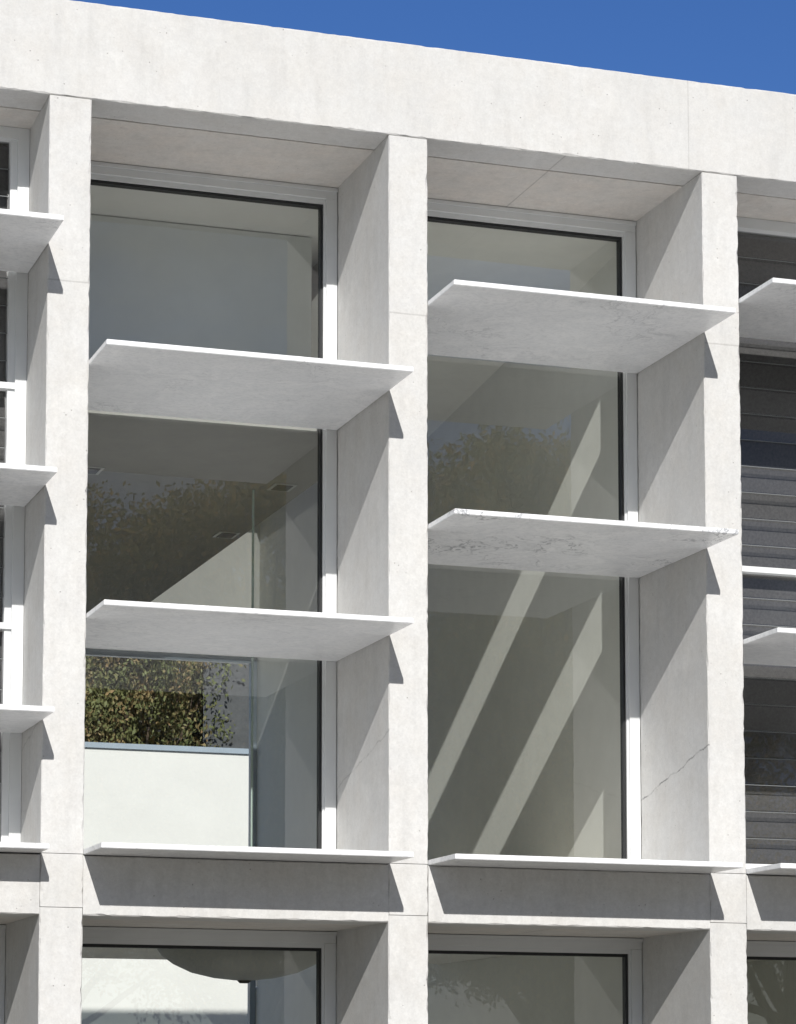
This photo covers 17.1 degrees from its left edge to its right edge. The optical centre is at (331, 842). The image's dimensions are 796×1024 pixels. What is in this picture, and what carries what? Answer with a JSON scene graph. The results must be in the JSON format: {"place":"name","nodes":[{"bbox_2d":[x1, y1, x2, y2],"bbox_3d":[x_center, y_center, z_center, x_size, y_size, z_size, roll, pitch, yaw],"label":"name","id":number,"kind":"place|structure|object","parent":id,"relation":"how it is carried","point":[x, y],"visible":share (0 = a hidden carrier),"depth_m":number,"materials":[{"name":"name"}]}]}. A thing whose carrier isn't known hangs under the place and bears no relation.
{"place":"outdoors","nodes":[
{"label":"outdoors","id":0,"kind":"place"},
{"bbox_2d":[0,168,8,813],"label":"louvre blade edges","id":1,"kind":"object","parent":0,"point":[2,417],"visible":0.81,"depth_m":13.63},
{"bbox_2d":[0,917,27,923],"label":"floor soffit","id":2,"kind":"structure","parent":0,"point":[5,920],"depth_m":13.30,"materials":[{"name":"white concrete"}]},
{"bbox_2d":[82,918,368,930],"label":"floor soffit","id":3,"kind":"structure","parent":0,"point":[205,924],"depth_m":13.73,"materials":[{"name":"white concrete"}]},
{"bbox_2d":[203,662,248,748],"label":"walls","id":4,"kind":"structure","parent":0,"point":[235,702],"depth_m":33.69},
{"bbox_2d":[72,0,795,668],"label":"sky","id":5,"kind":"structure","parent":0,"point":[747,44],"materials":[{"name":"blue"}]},
{"bbox_2d":[428,926,683,937],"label":"floor soffit","id":6,"kind":"structure","parent":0,"point":[532,932],"depth_m":14.28,"materials":[{"name":"white concrete"}]},
{"bbox_2d":[737,256,795,839],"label":"louvre blade edges","id":7,"kind":"object","parent":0,"point":[768,546],"depth_m":15.01,"materials":[{"name":"grey metal"}]},
{"bbox_2d":[747,933,795,940],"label":"floor soffit","id":8,"kind":"structure","parent":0,"point":[770,937],"depth_m":14.72,"materials":[{"name":"white concrete"}]},
{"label":"floor","id":9,"kind":"structure","parent":0,"visible":0},
{"bbox_2d":[83,842,413,863],"bbox_3d":[-0.538,0.091,13.435,1.582,0.027,1.250,2,-6,-18],"label":"marble shelf","id":10,"kind":"object","parent":9,"relation":"on","point":[234,853],"visible":0.47,"depth_m":12.95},
{"bbox_2d":[250,490,253,846],"bbox_3d":[-0.479,-0.902,15.884,0.012,2.475,0.012,2,-6,-18],"label":"glass screen edge","id":11,"kind":"object","parent":9,"relation":"on","point":[251,792],"visible":0.64,"depth_m":15.88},
{"bbox_2d":[336,193,338,848],"bbox_3d":[0.116,-1.705,14.525,0.190,3.829,0.090,2,-6,-18],"label":"window pier","id":12,"kind":"structure","parent":9,"relation":"on","point":[337,512],"depth_m":14.50,"materials":[{"name":"paint"}]},
{"bbox_2d":[82,926,618,963],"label":"ceiling","id":13,"kind":"structure","parent":9,"relation":"attached to","point":[120,953],"depth_m":16.73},
{"bbox_2d":[157,949,315,982],"bbox_3d":[-0.492,0.670,14.851,1.000,0.244,1.000,2,-6,-18],"label":"bowl pendant lamp","id":14,"kind":"object","parent":13,"relation":"hanging from","point":[243,966],"visible":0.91,"depth_m":14.55,"materials":[{"name":"grey metal"}]},
{"bbox_2d":[426,854,742,873],"bbox_3d":[1.176,0.149,13.984,1.582,0.027,1.250,2,-6,-18],"label":"marble shelf","id":15,"kind":"object","parent":9,"relation":"on","point":[569,863],"visible":0.47,"depth_m":13.49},
{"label":"floor","id":16,"kind":"structure","parent":0,"visible":0},
{"bbox_2d":[256,657,258,846],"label":"wall","id":17,"kind":"structure","parent":16,"relation":"on","point":[257,749],"depth_m":22.33,"materials":[{"name":"paint"}]},
{"bbox_2d":[258,250,641,859],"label":"party wall","id":18,"kind":"structure","parent":16,"relation":"on","point":[523,712],"depth_m":16.93,"materials":[{"name":"paint"}]},
{"bbox_2d":[311,222,615,437],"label":"sloping ceiling","id":19,"kind":"structure","parent":18,"relation":"attached to","point":[497,256],"depth_m":15.62,"materials":[{"name":"paint"}]},
{"bbox_2d":[256,940,795,987],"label":"ceiling","id":20,"kind":"structure","parent":16,"relation":"attached to","point":[746,960],"depth_m":17.32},
{"bbox_2d":[737,217,795,868],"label":"window frame","id":21,"kind":"object","parent":16,"relation":"on","point":[767,227],"depth_m":15.11,"materials":[{"name":"white metal"}]},
{"bbox_2d":[737,234,795,863],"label":"insect screen","id":22,"kind":"object","parent":21,"relation":"attached to","point":[764,829],"depth_m":15.08,"materials":[{"name":"grey"}]},
{"bbox_2d":[746,863,795,875],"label":"marble shelf","id":23,"kind":"object","parent":16,"relation":"on","point":[783,869],"visible":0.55,"depth_m":13.91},
{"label":"floor","id":24,"kind":"structure","parent":0,"visible":0},
{"bbox_2d":[0,842,48,853],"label":"marble shelf","id":25,"kind":"object","parent":24,"relation":"on","point":[20,848],"visible":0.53,"depth_m":12.68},
{"bbox_3d":[-3.285,0.774,18.987,0.188,0.289,4.390,2,-6,-18],"label":"party wall","id":26,"kind":"object","parent":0,"visible":0},
{"bbox_3d":[-2.768,-1.424,17.596,0.190,3.829,7.730,2,-6,-18],"label":"party wall","id":27,"kind":"object","parent":26,"relation":"on","visible":0},
{"bbox_2d":[85,410,317,648],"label":"mezzanine slab","id":28,"kind":"structure","parent":27,"relation":"attached to","point":[168,498],"depth_m":16.01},
{"bbox_2d":[88,466,104,474],"bbox_3d":[-1.422,-2.182,15.512,0.140,0.007,0.180,2,-6,-18],"label":"recessed downlight","id":29,"kind":"object","parent":28,"relation":"attached to","point":[94,470],"visible":0.57,"depth_m":15.49,"materials":[{"name":"grey metal"}]},
{"bbox_2d":[89,215,311,359],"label":"wall","id":30,"kind":"structure","parent":28,"relation":"on","point":[190,285],"depth_m":15.18,"materials":[{"name":"grey paint"}]},
{"bbox_2d":[213,531,239,538],"bbox_3d":[-0.692,-2.012,17.315,0.140,0.007,0.180,2,-6,-18],"label":"recessed downlight","id":31,"kind":"object","parent":28,"relation":"attached to","point":[222,534],"visible":1,"depth_m":17.30,"materials":[{"name":"grey metal"}]},
{"bbox_2d":[267,483,296,491],"bbox_3d":[-0.301,-2.139,15.945,0.140,0.007,0.180,2,-6,-18],"label":"recessed downlight","id":32,"kind":"object","parent":28,"relation":"attached to","point":[281,487],"visible":1,"depth_m":15.92,"materials":[{"name":"grey metal"}]},
{"label":"rear terrace","id":33,"kind":"structure","parent":0,"visible":0},
{"bbox_2d":[4,934,5,1023],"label":"party wall","id":34,"kind":"structure","parent":33,"relation":"on","point":[5,978],"depth_m":13.73,"materials":[{"name":"paint"}]},
{"bbox_2d":[0,925,5,1023],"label":"window frame","id":35,"kind":"object","parent":34,"relation":"attached to","point":[2,963],"visible":1,"depth_m":13.67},
{"bbox_2d":[85,649,256,1023],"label":"window frame","id":36,"kind":"object","parent":33,"relation":"on","point":[251,1012],"visible":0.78,"depth_m":22.30,"materials":[{"name":"grey metal"}]},
{"bbox_2d":[86,523,259,657],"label":"wall","id":37,"kind":"structure","parent":36,"relation":"on","point":[223,578],"depth_m":22.35,"materials":[{"name":"paint"}]},
{"bbox_2d":[255,988,257,1023],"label":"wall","id":38,"kind":"structure","parent":33,"relation":"on","point":[256,1005],"depth_m":22.14,"materials":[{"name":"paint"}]},
{"bbox_2d":[257,942,643,1023],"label":"party wall","id":39,"kind":"structure","parent":33,"relation":"on","point":[518,989],"depth_m":16.68,"materials":[{"name":"paint"}]},
{"bbox_2d":[258,964,438,987],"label":"party wall","id":40,"kind":"structure","parent":39,"relation":"on","point":[307,974],"depth_m":21.13,"materials":[{"name":"paint"}]},
{"bbox_2d":[747,960,795,1023],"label":"window pane","id":41,"kind":"structure","parent":33,"relation":"on","point":[771,991],"depth_m":17.18,"materials":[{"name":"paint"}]},
{"bbox_2d":[746,941,795,960],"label":"window frame","id":42,"kind":"object","parent":41,"relation":"attached to","point":[770,950],"depth_m":15.04,"materials":[{"name":"grey metal"}]},
{"bbox_3d":[-1.459,2.928,13.079,0.216,1.700,0.866,2,-6,-18],"label":"column","id":43,"kind":"object","parent":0,"visible":0},
{"bbox_2d":[5,907,82,1023],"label":"column","id":44,"kind":"structure","parent":43,"relation":"on","point":[43,971],"depth_m":12.90,"materials":[{"name":"concrete"}]},
{"bbox_2d":[0,853,39,916],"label":"floor beam","id":45,"kind":"structure","parent":44,"relation":"on","point":[19,884],"depth_m":12.86,"materials":[{"name":"white concrete"}]},
{"bbox_2d":[39,853,82,907],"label":"column","id":46,"kind":"structure","parent":44,"relation":"on","point":[61,880],"depth_m":12.92,"materials":[{"name":"concrete"}]},
{"bbox_2d":[20,95,91,853],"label":"column","id":47,"kind":"structure","parent":46,"relation":"on","point":[54,672],"depth_m":13.15,"materials":[{"name":"concrete"}]},
{"bbox_2d":[0,126,29,841],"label":"window frame","id":48,"kind":"object","parent":47,"relation":"attached to","point":[14,384],"visible":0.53,"depth_m":13.53,"materials":[{"name":"white metal"}]},
{"bbox_2d":[0,145,8,703],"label":"insect screen","id":49,"kind":"object","parent":48,"relation":"attached to","point":[3,190],"visible":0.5,"depth_m":13.71,"materials":[{"name":"grey"}]},
{"bbox_2d":[0,704,53,732],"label":"marble shelf","id":50,"kind":"object","parent":47,"relation":"attached to","point":[18,718],"visible":1,"depth_m":12.82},
{"bbox_2d":[0,463,56,506],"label":"marble shelf","id":51,"kind":"object","parent":47,"relation":"attached to","point":[21,485],"visible":1,"depth_m":12.97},
{"bbox_2d":[0,209,63,272],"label":"marble shelf","id":52,"kind":"object","parent":47,"relation":"attached to","point":[26,237],"visible":1,"depth_m":13.06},
{"bbox_2d":[91,161,337,848],"bbox_3d":[-0.736,-1.755,14.240,1.584,3.785,0.087,2,-6,-18],"label":"window frame","id":53,"kind":"object","parent":47,"relation":"attached to","point":[322,200],"visible":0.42,"depth_m":14.44,"materials":[{"name":"white metal"}]},
{"bbox_2d":[85,599,413,660],"bbox_3d":[-0.535,-1.076,13.545,1.582,0.027,1.250,2,-6,-18],"label":"marble shelf","id":54,"kind":"object","parent":47,"relation":"attached to","point":[189,629],"visible":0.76,"depth_m":13.41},
{"bbox_2d":[88,339,412,429],"bbox_3d":[-0.532,-2.353,13.664,1.582,0.027,1.250,2,-6,-18],"label":"marble shelf","id":55,"kind":"object","parent":47,"relation":"attached to","point":[145,378],"visible":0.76,"depth_m":13.56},
{"bbox_2d":[0,0,795,198],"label":"roof beam","id":56,"kind":"structure","parent":47,"relation":"on","point":[151,67],"depth_m":13.84,"materials":[{"name":"white concrete"}]},
{"bbox_2d":[0,106,795,301],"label":"roof slab","id":57,"kind":"structure","parent":47,"relation":"on","point":[124,142],"depth_m":14.36,"materials":[{"name":"white concrete"}]},
{"bbox_2d":[90,185,317,267],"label":"ceiling","id":58,"kind":"structure","parent":57,"relation":"attached to","point":[196,211],"depth_m":15.00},
{"bbox_2d":[82,856,387,924],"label":"floor beam","id":59,"kind":"structure","parent":44,"relation":"on","point":[147,888],"depth_m":13.20,"materials":[{"name":"white concrete"}]},
{"label":"ground","id":60,"kind":"structure","parent":0,"visible":0},
{"bbox_2d":[84,656,202,746],"bbox_3d":[-4.962,0.562,35.149,7.259,10.961,7.439,-4,-7,40],"label":"gum tree","id":61,"kind":"object","parent":60,"relation":"on","point":[91,729],"visible":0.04,"depth_m":33.85,"materials":[{"name":"green plant"}]},
{"bbox_2d":[85,668,202,746],"bbox_3d":[-5.429,-0.662,40.200,9.953,14.499,10.444,-4,-7,36],"label":"gum tree","id":62,"kind":"object","parent":60,"relation":"on","point":[194,723],"depth_m":38.55,"materials":[{"name":"green plant"}]},
{"bbox_2d":[85,662,203,746],"bbox_3d":[-3.394,0.150,38.894,6.093,12.566,5.806,3,-6,-24],"label":"gum tree","id":63,"kind":"object","parent":60,"relation":"on","point":[192,698],"visible":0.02,"depth_m":38.45,"materials":[{"name":"green plant"}]},
{"bbox_2d":[81,747,248,1023],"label":"garden wall","id":64,"kind":"structure","parent":60,"relation":"on","point":[163,797],"depth_m":29.49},
{"bbox_2d":[85,742,248,753],"bbox_3d":[-2.509,-1.069,29.507,24.000,0.060,0.210,2,-6,-18],"label":"coping","id":65,"kind":"object","parent":64,"relation":"on","point":[165,747],"visible":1,"depth_m":29.61,"materials":[{"name":"white metal"}]},
{"bbox_2d":[85,656,245,746],"bbox_3d":[-3.294,0.500,35.180,7.137,11.116,6.802,1,-5,-9],"label":"gum tree","id":66,"kind":"object","parent":60,"relation":"on","point":[172,666],"visible":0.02,"depth_m":33.66,"materials":[{"name":"green plant"}]},
{"bbox_2d":[136,662,201,716],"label":"gum tree","id":67,"kind":"object","parent":60,"relation":"on","point":[181,681],"depth_m":47.39,"materials":[{"name":"green plant"}]},
{"bbox_2d":[82,926,336,1023],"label":"window frame","id":68,"kind":"object","parent":60,"relation":"on","point":[322,944],"visible":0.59,"depth_m":14.09,"materials":[{"name":"white metal"}]},
{"bbox_2d":[428,934,642,1023],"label":"window frame","id":69,"kind":"object","parent":60,"relation":"on","point":[628,951],"visible":0.59,"depth_m":14.66,"materials":[{"name":"white metal"}]},
{"bbox_3d":[0.252,2.983,13.627,0.216,1.700,0.867,2,-6,-18],"label":"column","id":70,"kind":"object","parent":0,"visible":0},
{"bbox_2d":[336,915,427,1023],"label":"column","id":71,"kind":"structure","parent":70,"relation":"on","point":[382,973],"depth_m":13.48,"materials":[{"name":"concrete"}]},
{"bbox_2d":[388,863,427,915],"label":"column","id":72,"kind":"structure","parent":71,"relation":"on","point":[407,889],"depth_m":13.47,"materials":[{"name":"concrete"}]},
{"bbox_2d":[337,135,427,864],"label":"column","id":73,"kind":"structure","parent":72,"relation":"on","point":[382,698],"depth_m":13.78,"materials":[{"name":"concrete"}]},
{"bbox_2d":[427,198,640,858],"bbox_3d":[0.977,-1.700,14.789,1.584,3.785,0.087,2,-6,-18],"label":"window frame","id":74,"kind":"object","parent":73,"relation":"attached to","point":[621,234],"visible":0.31,"depth_m":14.97,"materials":[{"name":"white metal"}]},
{"bbox_2d":[427,279,735,373],"bbox_3d":[1.182,-2.768,14.258,1.582,0.027,1.250,2,-6,-18],"label":"marble shelf","id":75,"kind":"object","parent":73,"relation":"attached to","point":[511,323],"visible":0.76,"depth_m":14.14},
{"bbox_2d":[428,508,737,577],"bbox_3d":[1.179,-1.590,14.147,1.582,0.027,1.250,2,-6,-18],"label":"marble shelf","id":76,"kind":"object","parent":73,"relation":"attached to","point":[519,541],"visible":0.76,"depth_m":14.01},
{"bbox_2d":[427,866,709,931],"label":"floor beam","id":77,"kind":"structure","parent":71,"relation":"on","point":[544,898],"depth_m":13.75,"materials":[{"name":"white concrete"}]},
{"bbox_3d":[1.967,3.039,14.177,0.216,1.700,0.867,2,-6,-18],"label":"column","id":78,"kind":"object","parent":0,"visible":0},
{"bbox_2d":[642,923,747,1023],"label":"column","id":79,"kind":"structure","parent":78,"relation":"on","point":[696,977],"depth_m":14.10,"materials":[{"name":"concrete"}]},
{"bbox_2d":[709,873,746,923],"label":"column","id":80,"kind":"structure","parent":79,"relation":"on","point":[728,899],"depth_m":14.02,"materials":[{"name":"concrete"}]},
{"bbox_2d":[636,172,745,873],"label":"column","id":81,"kind":"structure","parent":80,"relation":"on","point":[692,702],"depth_m":14.36,"materials":[{"name":"concrete"}]},
{"bbox_2d":[744,875,795,933],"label":"floor beam","id":82,"kind":"structure","parent":79,"relation":"on","point":[771,904],"depth_m":14.10,"materials":[{"name":"white concrete"}]},
{"bbox_3d":[3.686,0.389,14.980,0.215,0.261,0.865,2,-6,-18],"label":"column","id":83,"kind":"object","parent":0,"visible":0},
{"bbox_3d":[3.690,-1.644,15.170,0.216,3.817,0.866,2,-6,-18],"label":"column","id":84,"kind":"object","parent":83,"relation":"on","visible":0},
{"bbox_2d":[738,278,795,342],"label":"marble shelf","id":85,"kind":"object","parent":84,"relation":"attached to","point":[767,310],"visible":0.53,"depth_m":14.53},
{"bbox_2d":[743,627,795,666],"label":"marble shelf","id":86,"kind":"object","parent":84,"relation":"attached to","point":[776,646],"visible":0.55,"depth_m":14.32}
]}

